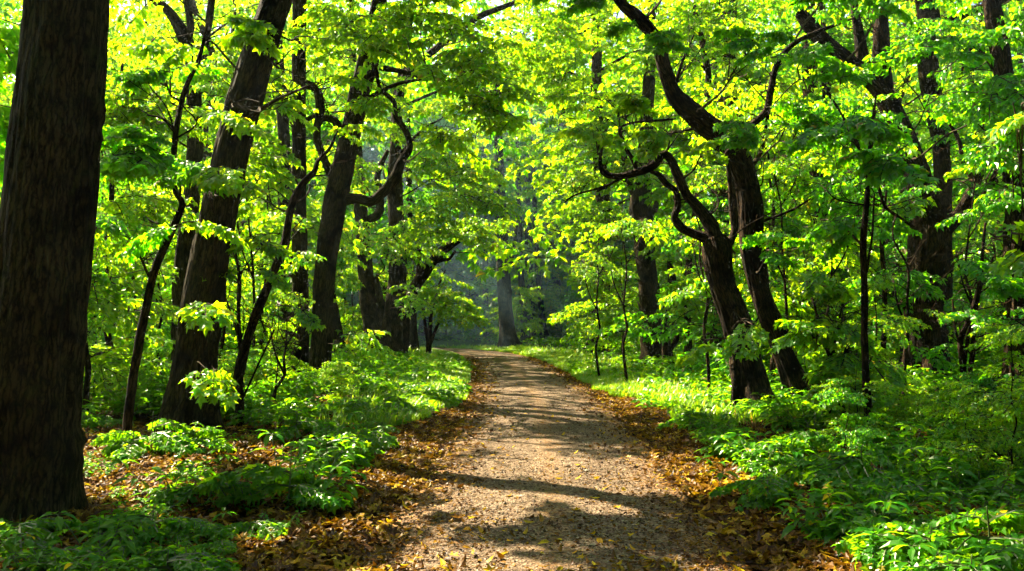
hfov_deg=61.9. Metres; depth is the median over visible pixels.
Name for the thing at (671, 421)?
maple seedling
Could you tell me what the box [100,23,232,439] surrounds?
maple sapling
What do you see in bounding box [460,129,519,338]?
beech tree
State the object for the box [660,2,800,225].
tall tree
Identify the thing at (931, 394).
young maple
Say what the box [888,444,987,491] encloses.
woodland herb
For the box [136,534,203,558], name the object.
woodland herb
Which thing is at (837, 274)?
young maple
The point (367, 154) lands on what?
tall tree
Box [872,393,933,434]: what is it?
young maple
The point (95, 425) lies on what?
maple seedling
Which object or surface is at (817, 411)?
young maple
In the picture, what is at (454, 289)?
young maple
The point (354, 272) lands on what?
young maple
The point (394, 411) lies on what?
woodland herb
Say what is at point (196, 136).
maple tree
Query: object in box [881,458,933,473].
maple seedling
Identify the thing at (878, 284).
young maple
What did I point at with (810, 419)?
maple seedling
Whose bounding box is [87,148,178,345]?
young maple
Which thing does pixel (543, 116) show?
tall tree
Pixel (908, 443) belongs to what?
woodland herb
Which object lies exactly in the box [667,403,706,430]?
woodland herb
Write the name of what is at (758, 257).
maple tree
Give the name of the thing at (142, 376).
young maple
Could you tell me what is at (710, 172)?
maple sapling
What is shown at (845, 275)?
young maple
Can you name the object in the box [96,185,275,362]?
young maple
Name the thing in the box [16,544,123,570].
maple seedling
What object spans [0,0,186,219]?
tall tree
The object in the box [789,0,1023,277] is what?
tall tree
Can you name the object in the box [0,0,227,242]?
tall tree
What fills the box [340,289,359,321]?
young maple
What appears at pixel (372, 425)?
maple seedling
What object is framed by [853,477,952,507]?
maple seedling
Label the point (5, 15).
tall tree
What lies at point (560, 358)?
grass
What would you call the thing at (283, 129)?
tall tree
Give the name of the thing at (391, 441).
maple seedling
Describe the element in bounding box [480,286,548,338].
young maple
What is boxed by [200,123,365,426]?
maple sapling
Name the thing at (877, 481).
woodland herb
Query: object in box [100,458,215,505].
woodland herb
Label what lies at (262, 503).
woodland herb
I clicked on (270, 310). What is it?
young maple
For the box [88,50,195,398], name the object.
maple sapling
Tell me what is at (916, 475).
woodland herb
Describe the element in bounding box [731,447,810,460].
woodland herb
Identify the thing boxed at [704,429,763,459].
woodland herb
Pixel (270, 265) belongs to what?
young maple
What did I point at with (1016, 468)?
maple seedling
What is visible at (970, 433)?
young maple
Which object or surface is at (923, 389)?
young maple
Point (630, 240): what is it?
tall tree
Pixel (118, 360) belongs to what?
young maple
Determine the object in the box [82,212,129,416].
maple sapling
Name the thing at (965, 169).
maple sapling
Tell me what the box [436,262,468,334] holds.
young maple
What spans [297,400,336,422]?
woodland herb
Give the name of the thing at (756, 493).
maple seedling
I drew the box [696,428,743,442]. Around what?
woodland herb
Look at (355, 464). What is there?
woodland herb
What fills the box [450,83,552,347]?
beech tree
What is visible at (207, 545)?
maple seedling
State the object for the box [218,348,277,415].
young maple
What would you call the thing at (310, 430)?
maple seedling
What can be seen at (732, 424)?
woodland herb
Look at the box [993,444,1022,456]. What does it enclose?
maple seedling
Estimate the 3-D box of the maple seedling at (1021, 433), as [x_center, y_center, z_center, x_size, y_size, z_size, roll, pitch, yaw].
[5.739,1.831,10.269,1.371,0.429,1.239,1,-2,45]
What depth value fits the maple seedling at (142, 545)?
5.83 m
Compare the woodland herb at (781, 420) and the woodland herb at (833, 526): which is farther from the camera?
the woodland herb at (781, 420)
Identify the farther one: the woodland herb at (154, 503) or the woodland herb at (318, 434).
the woodland herb at (318, 434)
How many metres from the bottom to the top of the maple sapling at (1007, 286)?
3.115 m
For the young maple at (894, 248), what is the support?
on the ground at (368, 545)
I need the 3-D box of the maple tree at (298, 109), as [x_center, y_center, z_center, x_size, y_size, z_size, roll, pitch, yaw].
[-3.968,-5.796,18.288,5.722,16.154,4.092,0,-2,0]
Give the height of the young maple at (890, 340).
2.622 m
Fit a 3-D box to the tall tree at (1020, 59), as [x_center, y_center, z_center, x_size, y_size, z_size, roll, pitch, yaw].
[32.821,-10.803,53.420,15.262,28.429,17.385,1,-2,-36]
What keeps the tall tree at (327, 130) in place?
on the ground at (368, 545)
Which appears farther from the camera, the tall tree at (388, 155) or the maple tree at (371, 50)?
the tall tree at (388, 155)
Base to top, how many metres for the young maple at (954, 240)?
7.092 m
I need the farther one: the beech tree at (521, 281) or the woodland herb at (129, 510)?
the beech tree at (521, 281)
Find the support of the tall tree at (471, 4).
on the ground at (368, 545)
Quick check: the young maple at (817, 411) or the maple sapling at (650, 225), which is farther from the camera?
the maple sapling at (650, 225)
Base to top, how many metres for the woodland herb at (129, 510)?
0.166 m
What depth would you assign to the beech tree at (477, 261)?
53.96 m
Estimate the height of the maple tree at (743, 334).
5.957 m
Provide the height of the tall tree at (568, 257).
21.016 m
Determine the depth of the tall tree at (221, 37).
46.28 m
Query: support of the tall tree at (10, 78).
on the ground at (368, 545)
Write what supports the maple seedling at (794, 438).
on the ground at (368, 545)
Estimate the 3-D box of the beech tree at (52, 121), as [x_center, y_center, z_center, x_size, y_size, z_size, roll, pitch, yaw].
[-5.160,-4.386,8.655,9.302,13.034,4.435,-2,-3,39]
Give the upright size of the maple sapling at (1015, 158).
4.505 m
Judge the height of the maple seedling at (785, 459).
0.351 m
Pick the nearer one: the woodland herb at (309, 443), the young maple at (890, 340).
the woodland herb at (309, 443)
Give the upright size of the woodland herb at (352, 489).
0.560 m
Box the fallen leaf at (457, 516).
[452,513,461,517]
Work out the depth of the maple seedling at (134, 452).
9.20 m
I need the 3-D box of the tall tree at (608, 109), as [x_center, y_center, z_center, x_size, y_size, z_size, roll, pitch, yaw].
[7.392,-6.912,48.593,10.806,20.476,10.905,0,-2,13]
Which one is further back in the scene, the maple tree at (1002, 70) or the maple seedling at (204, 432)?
the maple tree at (1002, 70)
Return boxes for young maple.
[0,159,134,316]
[83,194,178,409]
[83,344,137,396]
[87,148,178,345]
[87,151,176,345]
[87,233,114,343]
[87,271,171,344]
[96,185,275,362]
[116,332,171,414]
[147,218,243,341]
[153,227,287,355]
[168,150,356,345]
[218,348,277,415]
[218,349,263,395]
[226,236,279,345]
[226,254,280,338]
[234,291,317,394]
[305,360,360,401]
[306,189,408,337]
[310,252,388,352]
[339,220,387,319]
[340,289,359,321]
[407,263,490,353]
[414,239,466,332]
[414,265,448,331]
[430,273,481,336]
[436,247,490,334]
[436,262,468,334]
[452,272,498,341]
[462,268,535,333]
[469,259,518,328]
[476,226,558,337]
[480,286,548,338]
[496,243,571,336]
[516,291,572,334]
[535,270,571,336]
[537,266,585,337]
[549,264,594,338]
[560,241,681,353]
[573,201,675,287]
[582,283,635,338]
[592,196,815,382]
[618,217,714,345]
[618,287,683,339]
[639,270,710,325]
[657,74,920,383]
[658,130,827,332]
[737,236,880,368]
[751,219,888,351]
[762,173,885,316]
[790,191,980,365]
[801,378,892,461]
[803,271,953,417]
[814,368,899,450]
[814,400,855,426]
[851,178,907,302]
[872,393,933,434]
[875,163,1004,329]
[878,292,955,352]
[907,385,936,414]
[907,388,992,445]
[909,397,1023,475]
[928,102,1023,325]
[931,322,1023,461]
[931,357,1023,479]
[947,260,1003,354]
[948,364,993,423]
[953,236,1001,337]
[953,278,1001,318]
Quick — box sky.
[4,0,1023,309]
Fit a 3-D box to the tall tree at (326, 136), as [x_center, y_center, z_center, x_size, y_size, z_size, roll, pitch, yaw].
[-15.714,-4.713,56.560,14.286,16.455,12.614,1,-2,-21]
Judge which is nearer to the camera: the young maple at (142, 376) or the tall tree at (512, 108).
the young maple at (142, 376)
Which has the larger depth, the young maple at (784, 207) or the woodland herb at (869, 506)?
the young maple at (784, 207)
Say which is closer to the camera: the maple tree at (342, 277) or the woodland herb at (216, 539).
the woodland herb at (216, 539)
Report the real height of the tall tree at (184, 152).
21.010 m
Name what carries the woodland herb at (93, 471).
on the ground at (368, 545)
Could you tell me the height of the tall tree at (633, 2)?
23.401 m
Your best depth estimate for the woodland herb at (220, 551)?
5.44 m
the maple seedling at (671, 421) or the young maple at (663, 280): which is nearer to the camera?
the maple seedling at (671, 421)
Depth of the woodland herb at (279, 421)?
11.52 m
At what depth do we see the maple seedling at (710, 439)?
10.64 m
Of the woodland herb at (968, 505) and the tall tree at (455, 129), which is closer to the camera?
the woodland herb at (968, 505)
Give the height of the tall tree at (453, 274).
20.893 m
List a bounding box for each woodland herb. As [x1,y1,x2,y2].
[0,524,135,570]
[0,539,148,570]
[37,511,141,560]
[60,545,211,570]
[67,518,136,545]
[81,399,107,427]
[81,493,195,525]
[83,450,125,468]
[83,459,136,478]
[98,505,152,516]
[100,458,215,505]
[104,497,218,516]
[106,482,145,499]
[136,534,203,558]
[141,482,180,514]
[153,550,177,570]
[166,507,235,546]
[171,456,220,481]
[192,421,222,444]
[201,527,237,542]
[202,544,236,565]
[206,438,238,463]
[227,429,267,440]
[228,397,296,423]
[228,493,282,515]
[243,411,276,427]
[246,407,311,434]
[253,429,318,489]
[254,510,305,530]
[282,435,365,466]
[282,456,354,512]
[283,445,367,505]
[283,494,317,511]
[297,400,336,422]
[303,425,390,447]
[313,408,360,450]
[346,445,363,466]
[353,404,402,422]
[375,399,412,427]
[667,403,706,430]
[684,420,737,436]
[689,432,725,459]
[692,403,762,435]
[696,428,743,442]
[696,454,741,466]
[700,412,728,433]
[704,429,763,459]
[706,467,815,510]
[708,426,741,457]
[711,414,752,434]
[711,427,756,463]
[726,427,785,440]
[726,432,814,472]
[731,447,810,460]
[750,392,806,431]
[750,400,810,427]
[760,394,834,433]
[766,398,821,418]
[773,493,883,539]
[773,506,866,528]
[783,408,839,432]
[807,488,912,545]
[822,480,1012,535]
[823,416,893,432]
[823,506,887,537]
[826,484,957,518]
[829,421,1023,452]
[835,472,891,512]
[846,445,904,484]
[846,527,1023,569]
[853,474,916,509]
[856,497,909,512]
[871,423,955,457]
[877,406,918,425]
[884,550,1021,570]
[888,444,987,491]
[893,458,958,491]
[896,421,982,477]
[898,506,944,524]
[910,465,1023,510]
[917,490,1021,515]
[922,407,1020,457]
[924,487,1023,513]
[927,456,1020,482]
[933,421,1019,441]
[957,555,1000,570]
[958,451,1009,475]
[961,460,1004,499]
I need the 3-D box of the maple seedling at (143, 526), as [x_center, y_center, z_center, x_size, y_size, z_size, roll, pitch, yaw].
[-2.674,1.794,6.141,1.004,0.348,1.111,-1,-4,8]
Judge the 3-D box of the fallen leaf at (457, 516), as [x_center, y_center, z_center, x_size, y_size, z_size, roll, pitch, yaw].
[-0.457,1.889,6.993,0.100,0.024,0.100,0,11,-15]
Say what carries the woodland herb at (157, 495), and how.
on the ground at (368, 545)
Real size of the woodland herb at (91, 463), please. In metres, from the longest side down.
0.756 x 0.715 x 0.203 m
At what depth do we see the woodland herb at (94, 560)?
5.24 m
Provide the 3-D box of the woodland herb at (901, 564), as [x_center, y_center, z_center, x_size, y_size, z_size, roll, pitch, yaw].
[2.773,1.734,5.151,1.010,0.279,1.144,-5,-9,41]
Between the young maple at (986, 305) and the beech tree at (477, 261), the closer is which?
the young maple at (986, 305)
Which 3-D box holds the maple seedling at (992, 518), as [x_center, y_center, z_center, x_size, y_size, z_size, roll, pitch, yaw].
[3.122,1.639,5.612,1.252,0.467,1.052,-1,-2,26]
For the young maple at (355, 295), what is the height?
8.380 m
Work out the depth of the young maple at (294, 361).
15.15 m
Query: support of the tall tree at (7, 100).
on the ground at (368, 545)
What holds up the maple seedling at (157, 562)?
on the ground at (368, 545)
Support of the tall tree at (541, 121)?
on the ground at (368, 545)
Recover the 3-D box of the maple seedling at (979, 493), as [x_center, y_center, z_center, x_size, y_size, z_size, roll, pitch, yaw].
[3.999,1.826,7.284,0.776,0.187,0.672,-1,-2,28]
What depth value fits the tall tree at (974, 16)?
54.33 m
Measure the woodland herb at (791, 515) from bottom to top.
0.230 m
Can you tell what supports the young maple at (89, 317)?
on the ground at (368, 545)
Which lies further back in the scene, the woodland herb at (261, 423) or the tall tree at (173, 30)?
the tall tree at (173, 30)
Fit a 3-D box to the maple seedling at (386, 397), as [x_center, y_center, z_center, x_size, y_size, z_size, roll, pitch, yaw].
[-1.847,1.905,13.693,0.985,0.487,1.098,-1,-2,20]
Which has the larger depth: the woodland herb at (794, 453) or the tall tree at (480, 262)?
the tall tree at (480, 262)
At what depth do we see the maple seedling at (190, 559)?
5.13 m
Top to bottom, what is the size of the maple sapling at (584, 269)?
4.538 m
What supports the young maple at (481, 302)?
on the ground at (368, 545)
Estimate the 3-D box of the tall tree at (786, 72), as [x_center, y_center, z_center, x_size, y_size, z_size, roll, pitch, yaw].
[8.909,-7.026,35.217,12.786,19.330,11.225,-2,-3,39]
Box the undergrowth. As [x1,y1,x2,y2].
[82,329,1023,423]
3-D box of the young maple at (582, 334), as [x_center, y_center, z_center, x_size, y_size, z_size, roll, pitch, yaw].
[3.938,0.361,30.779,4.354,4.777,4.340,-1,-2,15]
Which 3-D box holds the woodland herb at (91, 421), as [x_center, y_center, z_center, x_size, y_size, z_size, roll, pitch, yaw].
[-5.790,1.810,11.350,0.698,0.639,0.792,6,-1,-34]
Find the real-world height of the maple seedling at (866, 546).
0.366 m
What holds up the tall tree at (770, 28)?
on the ground at (368, 545)
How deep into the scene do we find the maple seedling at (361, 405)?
13.02 m
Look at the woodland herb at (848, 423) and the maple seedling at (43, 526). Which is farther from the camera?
the woodland herb at (848, 423)
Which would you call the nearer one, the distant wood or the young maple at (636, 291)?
the young maple at (636, 291)
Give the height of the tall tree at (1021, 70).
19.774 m
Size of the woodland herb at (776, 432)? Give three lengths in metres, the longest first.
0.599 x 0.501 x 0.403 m
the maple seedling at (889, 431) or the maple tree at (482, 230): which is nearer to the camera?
the maple seedling at (889, 431)
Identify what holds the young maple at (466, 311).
on the ground at (368, 545)
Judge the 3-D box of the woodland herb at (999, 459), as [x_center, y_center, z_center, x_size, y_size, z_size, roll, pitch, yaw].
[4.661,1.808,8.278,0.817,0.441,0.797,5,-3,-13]
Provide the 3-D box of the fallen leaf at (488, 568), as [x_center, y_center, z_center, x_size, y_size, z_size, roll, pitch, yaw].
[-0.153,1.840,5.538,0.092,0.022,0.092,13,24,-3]
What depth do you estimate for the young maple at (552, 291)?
46.60 m
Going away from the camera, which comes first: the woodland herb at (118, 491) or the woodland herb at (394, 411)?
the woodland herb at (118, 491)
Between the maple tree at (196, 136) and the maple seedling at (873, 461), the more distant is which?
the maple tree at (196, 136)
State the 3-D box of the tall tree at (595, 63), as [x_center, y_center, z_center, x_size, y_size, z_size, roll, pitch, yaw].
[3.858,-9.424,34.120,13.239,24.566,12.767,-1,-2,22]
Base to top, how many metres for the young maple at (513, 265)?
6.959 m
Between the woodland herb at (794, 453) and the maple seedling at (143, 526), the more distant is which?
the woodland herb at (794, 453)
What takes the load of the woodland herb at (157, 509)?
on the ground at (368, 545)
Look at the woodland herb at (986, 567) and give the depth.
4.77 m
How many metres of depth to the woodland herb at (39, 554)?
5.18 m
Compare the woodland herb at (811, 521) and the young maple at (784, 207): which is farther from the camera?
the young maple at (784, 207)
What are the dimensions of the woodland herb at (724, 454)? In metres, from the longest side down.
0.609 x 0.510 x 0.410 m
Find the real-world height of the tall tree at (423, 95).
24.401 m
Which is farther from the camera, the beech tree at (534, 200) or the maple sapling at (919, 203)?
the beech tree at (534, 200)
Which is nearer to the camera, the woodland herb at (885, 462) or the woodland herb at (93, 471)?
the woodland herb at (885, 462)
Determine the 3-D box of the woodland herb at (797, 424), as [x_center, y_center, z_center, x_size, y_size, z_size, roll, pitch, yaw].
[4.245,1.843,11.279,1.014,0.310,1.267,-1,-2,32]
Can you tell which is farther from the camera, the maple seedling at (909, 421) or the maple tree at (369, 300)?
the maple tree at (369, 300)
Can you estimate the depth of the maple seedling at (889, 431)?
9.14 m
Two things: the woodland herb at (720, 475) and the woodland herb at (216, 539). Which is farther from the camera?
the woodland herb at (720, 475)
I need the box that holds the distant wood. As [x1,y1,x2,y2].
[0,0,1023,328]
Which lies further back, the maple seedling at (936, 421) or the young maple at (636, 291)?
the young maple at (636, 291)
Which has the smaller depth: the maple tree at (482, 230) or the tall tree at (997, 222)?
the maple tree at (482, 230)
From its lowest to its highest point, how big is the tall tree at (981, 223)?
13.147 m
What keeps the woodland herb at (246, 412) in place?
on the ground at (368, 545)
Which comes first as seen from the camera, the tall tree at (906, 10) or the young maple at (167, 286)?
the young maple at (167, 286)
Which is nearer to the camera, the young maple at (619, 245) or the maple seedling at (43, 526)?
the maple seedling at (43, 526)
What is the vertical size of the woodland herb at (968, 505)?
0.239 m
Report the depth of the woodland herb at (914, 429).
8.36 m
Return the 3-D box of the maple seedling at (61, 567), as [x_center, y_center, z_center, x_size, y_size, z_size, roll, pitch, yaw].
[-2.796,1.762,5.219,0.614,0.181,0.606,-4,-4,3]
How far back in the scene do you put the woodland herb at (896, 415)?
11.94 m
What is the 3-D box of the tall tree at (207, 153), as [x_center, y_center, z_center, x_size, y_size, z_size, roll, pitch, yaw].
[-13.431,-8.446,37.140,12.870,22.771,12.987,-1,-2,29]
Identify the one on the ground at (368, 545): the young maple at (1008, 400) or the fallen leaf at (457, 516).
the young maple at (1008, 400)
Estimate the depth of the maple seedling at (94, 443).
9.43 m
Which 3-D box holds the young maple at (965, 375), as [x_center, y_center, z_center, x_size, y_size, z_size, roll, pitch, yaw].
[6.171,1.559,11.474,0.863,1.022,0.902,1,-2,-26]
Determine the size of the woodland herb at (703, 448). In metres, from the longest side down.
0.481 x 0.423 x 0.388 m
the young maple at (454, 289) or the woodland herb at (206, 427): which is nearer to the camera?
the woodland herb at (206, 427)
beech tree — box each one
[0,0,109,521]
[384,118,450,351]
[449,127,492,331]
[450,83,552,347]
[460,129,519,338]
[487,120,559,337]
[493,131,547,342]
[505,119,567,338]
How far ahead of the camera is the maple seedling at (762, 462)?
8.72 m
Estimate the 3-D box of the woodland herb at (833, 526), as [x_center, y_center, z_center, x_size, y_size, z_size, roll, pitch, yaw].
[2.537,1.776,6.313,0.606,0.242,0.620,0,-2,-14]
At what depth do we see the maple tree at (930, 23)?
22.64 m
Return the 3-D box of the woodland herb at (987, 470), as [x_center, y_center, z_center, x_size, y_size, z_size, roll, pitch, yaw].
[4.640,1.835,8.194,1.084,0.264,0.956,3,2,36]
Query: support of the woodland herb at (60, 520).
on the ground at (368, 545)
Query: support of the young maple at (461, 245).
on the ground at (368, 545)
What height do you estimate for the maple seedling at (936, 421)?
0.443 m
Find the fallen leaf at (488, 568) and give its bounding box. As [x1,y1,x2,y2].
[482,563,495,570]
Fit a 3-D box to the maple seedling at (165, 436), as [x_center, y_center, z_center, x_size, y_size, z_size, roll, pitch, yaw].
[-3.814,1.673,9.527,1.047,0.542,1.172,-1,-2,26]
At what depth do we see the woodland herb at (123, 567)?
5.21 m
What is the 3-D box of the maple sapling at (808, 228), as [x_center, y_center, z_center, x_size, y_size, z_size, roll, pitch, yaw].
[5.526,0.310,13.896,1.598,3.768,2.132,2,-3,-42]
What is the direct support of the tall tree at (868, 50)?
on the ground at (368, 545)
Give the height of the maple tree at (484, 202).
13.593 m
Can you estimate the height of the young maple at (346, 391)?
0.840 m
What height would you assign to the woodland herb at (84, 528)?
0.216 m
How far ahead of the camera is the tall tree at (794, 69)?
47.23 m
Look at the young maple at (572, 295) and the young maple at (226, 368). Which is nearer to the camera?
the young maple at (226, 368)
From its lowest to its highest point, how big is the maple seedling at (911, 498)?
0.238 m
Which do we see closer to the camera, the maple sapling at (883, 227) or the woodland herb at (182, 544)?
the woodland herb at (182, 544)
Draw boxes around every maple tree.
[105,0,303,371]
[123,0,334,432]
[215,0,366,379]
[283,0,419,350]
[292,0,544,387]
[307,214,375,359]
[366,0,590,358]
[378,215,524,357]
[526,0,707,365]
[528,0,900,397]
[541,73,789,408]
[623,0,756,370]
[635,175,713,369]
[674,0,818,294]
[771,1,895,353]
[780,0,1023,391]
[867,0,1023,348]
[934,0,1023,375]
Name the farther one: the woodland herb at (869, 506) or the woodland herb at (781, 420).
the woodland herb at (781, 420)
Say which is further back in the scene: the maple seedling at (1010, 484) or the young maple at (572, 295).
the young maple at (572, 295)
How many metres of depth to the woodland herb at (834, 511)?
6.02 m
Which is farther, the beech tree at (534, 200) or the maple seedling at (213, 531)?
the beech tree at (534, 200)
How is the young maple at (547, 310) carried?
on the ground at (368, 545)
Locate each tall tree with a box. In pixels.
[0,0,22,157]
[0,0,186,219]
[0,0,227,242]
[0,1,18,107]
[0,18,185,309]
[0,44,129,185]
[3,62,14,96]
[97,0,373,296]
[107,0,205,225]
[108,0,289,102]
[108,0,471,355]
[110,13,222,236]
[111,0,332,293]
[134,0,371,288]
[134,29,272,332]
[199,0,386,289]
[205,0,577,328]
[208,96,369,278]
[238,2,453,331]
[265,93,387,273]
[284,0,505,338]
[310,87,437,251]
[336,34,479,295]
[366,94,540,272]
[374,124,490,331]
[378,69,573,277]
[402,47,530,301]
[413,9,620,330]
[427,0,766,352]
[445,0,642,336]
[464,107,621,327]
[491,116,576,290]
[500,36,621,324]
[526,0,766,296]
[532,0,872,318]
[533,1,640,324]
[541,91,694,270]
[546,0,719,293]
[564,62,689,316]
[598,2,858,354]
[640,2,792,274]
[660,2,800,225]
[663,2,842,266]
[703,0,944,316]
[738,2,963,305]
[766,2,917,242]
[782,0,995,264]
[782,0,1022,311]
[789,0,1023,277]
[837,5,1001,213]
[839,1,1021,301]
[852,2,1023,314]
[885,0,1023,314]
[900,2,1023,213]
[919,0,1023,244]
[943,0,1023,145]
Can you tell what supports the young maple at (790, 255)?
on the ground at (368, 545)
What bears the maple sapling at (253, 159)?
on the ground at (368, 545)
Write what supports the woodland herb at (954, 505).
on the ground at (368, 545)
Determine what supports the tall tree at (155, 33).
on the ground at (368, 545)
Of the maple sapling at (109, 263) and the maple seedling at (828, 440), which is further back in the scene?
the maple sapling at (109, 263)
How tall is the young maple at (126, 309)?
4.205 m
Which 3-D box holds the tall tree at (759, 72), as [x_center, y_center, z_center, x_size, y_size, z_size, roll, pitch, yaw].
[7.784,-8.652,30.085,11.417,22.585,12.423,-2,-3,39]
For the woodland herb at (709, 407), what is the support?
on the ground at (368, 545)
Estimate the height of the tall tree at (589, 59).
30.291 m
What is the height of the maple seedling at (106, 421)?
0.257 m
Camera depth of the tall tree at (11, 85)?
45.05 m
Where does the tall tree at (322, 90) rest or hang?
on the ground at (368, 545)
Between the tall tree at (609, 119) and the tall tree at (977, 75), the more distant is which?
the tall tree at (609, 119)
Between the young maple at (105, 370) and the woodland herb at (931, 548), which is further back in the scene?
the young maple at (105, 370)
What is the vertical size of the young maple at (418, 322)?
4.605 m
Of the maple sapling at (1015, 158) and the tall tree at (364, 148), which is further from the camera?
the tall tree at (364, 148)
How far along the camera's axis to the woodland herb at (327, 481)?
7.36 m
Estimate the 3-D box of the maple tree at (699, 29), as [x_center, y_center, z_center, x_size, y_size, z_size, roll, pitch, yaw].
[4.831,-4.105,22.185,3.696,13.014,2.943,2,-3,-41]
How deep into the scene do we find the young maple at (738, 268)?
17.18 m
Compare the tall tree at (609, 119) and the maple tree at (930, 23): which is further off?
the tall tree at (609, 119)
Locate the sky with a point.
(498, 2)
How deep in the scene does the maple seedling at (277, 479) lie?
7.04 m
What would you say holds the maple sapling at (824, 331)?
on the ground at (368, 545)
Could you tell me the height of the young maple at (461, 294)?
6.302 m
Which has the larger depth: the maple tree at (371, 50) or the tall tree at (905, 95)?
the tall tree at (905, 95)
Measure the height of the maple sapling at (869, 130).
4.664 m
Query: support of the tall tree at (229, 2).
on the ground at (368, 545)
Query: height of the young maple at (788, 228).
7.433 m
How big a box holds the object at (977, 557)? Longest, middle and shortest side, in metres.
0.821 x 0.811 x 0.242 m
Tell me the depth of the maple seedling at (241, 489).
7.03 m
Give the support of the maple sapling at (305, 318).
on the ground at (368, 545)
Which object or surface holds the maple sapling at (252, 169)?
on the ground at (368, 545)
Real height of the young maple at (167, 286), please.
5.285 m
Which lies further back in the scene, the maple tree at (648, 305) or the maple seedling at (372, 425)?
the maple tree at (648, 305)
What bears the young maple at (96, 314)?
on the ground at (368, 545)
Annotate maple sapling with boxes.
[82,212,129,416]
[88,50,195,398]
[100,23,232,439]
[118,190,199,382]
[138,164,260,358]
[197,109,286,385]
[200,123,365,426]
[241,280,350,409]
[564,211,651,375]
[579,180,672,381]
[676,155,737,390]
[735,119,820,332]
[758,270,907,422]
[783,50,981,450]
[786,190,885,323]
[838,187,944,393]
[853,189,954,400]
[917,222,1023,415]
[923,154,1015,366]
[942,142,1023,375]
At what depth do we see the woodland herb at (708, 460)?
9.37 m
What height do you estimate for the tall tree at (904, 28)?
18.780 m
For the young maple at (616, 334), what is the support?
on the ground at (368, 545)
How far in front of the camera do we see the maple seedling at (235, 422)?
12.27 m
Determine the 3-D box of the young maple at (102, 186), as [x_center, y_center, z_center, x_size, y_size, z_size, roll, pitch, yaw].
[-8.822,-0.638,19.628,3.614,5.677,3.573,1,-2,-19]
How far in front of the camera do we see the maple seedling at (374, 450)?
10.10 m
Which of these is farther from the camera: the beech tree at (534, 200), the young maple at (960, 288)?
the beech tree at (534, 200)
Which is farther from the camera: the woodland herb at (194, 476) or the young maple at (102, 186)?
the young maple at (102, 186)
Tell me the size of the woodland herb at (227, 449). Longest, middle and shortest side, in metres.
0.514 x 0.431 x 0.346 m
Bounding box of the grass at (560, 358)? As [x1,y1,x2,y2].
[274,343,799,427]
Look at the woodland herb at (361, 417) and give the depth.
12.74 m
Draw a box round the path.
[360,347,745,570]
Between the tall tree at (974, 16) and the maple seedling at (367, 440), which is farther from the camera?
the tall tree at (974, 16)
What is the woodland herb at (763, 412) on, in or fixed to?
on the ground at (368, 545)
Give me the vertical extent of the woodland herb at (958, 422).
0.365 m
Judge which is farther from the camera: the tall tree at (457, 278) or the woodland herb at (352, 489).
the tall tree at (457, 278)
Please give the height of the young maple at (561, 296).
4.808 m
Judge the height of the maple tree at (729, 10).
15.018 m
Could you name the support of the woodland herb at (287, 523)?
on the ground at (368, 545)
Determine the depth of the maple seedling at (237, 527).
6.31 m
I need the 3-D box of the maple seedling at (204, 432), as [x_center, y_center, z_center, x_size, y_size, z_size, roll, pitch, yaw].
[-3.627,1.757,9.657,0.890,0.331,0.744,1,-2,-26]
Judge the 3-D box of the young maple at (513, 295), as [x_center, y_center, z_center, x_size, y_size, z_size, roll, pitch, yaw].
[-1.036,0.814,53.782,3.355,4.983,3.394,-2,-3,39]
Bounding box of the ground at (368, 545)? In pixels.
[36,318,1023,570]
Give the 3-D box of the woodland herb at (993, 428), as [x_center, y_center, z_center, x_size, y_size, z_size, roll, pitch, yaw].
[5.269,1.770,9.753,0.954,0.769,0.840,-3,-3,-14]
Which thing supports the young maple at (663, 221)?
on the ground at (368, 545)
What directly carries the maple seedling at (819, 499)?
on the ground at (368, 545)
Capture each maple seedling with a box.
[0,514,81,565]
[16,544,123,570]
[26,562,90,570]
[73,508,216,558]
[81,422,103,432]
[84,414,133,426]
[90,437,145,457]
[94,427,188,462]
[99,537,158,556]
[103,546,242,570]
[104,411,207,458]
[133,534,201,570]
[138,518,194,543]
[145,481,264,505]
[152,427,233,455]
[158,521,233,544]
[188,532,238,557]
[194,448,351,514]
[224,518,287,543]
[225,417,260,428]
[269,404,342,443]
[291,428,383,472]
[301,417,352,433]
[319,394,370,421]
[324,427,398,449]
[329,443,384,455]
[357,420,399,434]
[364,394,422,416]
[657,412,716,429]
[699,434,729,443]
[708,436,784,457]
[708,462,803,513]
[733,441,800,471]
[737,457,790,476]
[755,419,848,459]
[774,447,932,499]
[791,450,893,488]
[795,404,863,428]
[800,488,910,551]
[808,436,867,451]
[832,521,956,570]
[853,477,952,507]
[853,489,923,502]
[854,410,911,428]
[873,428,950,466]
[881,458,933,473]
[890,506,1023,559]
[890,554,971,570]
[891,418,917,426]
[893,517,930,530]
[910,414,951,429]
[927,423,1023,443]
[935,471,1023,501]
[941,489,1011,506]
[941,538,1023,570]
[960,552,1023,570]
[966,452,1023,493]
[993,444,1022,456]
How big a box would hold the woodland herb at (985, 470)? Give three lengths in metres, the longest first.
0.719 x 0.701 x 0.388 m
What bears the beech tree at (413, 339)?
on the ground at (368, 545)
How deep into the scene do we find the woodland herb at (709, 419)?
11.70 m
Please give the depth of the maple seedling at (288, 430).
10.99 m
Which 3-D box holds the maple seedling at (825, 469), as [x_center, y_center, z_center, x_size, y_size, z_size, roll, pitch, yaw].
[2.948,1.690,7.659,1.068,0.472,1.269,0,-2,-8]
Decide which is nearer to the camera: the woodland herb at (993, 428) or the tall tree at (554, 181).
the woodland herb at (993, 428)

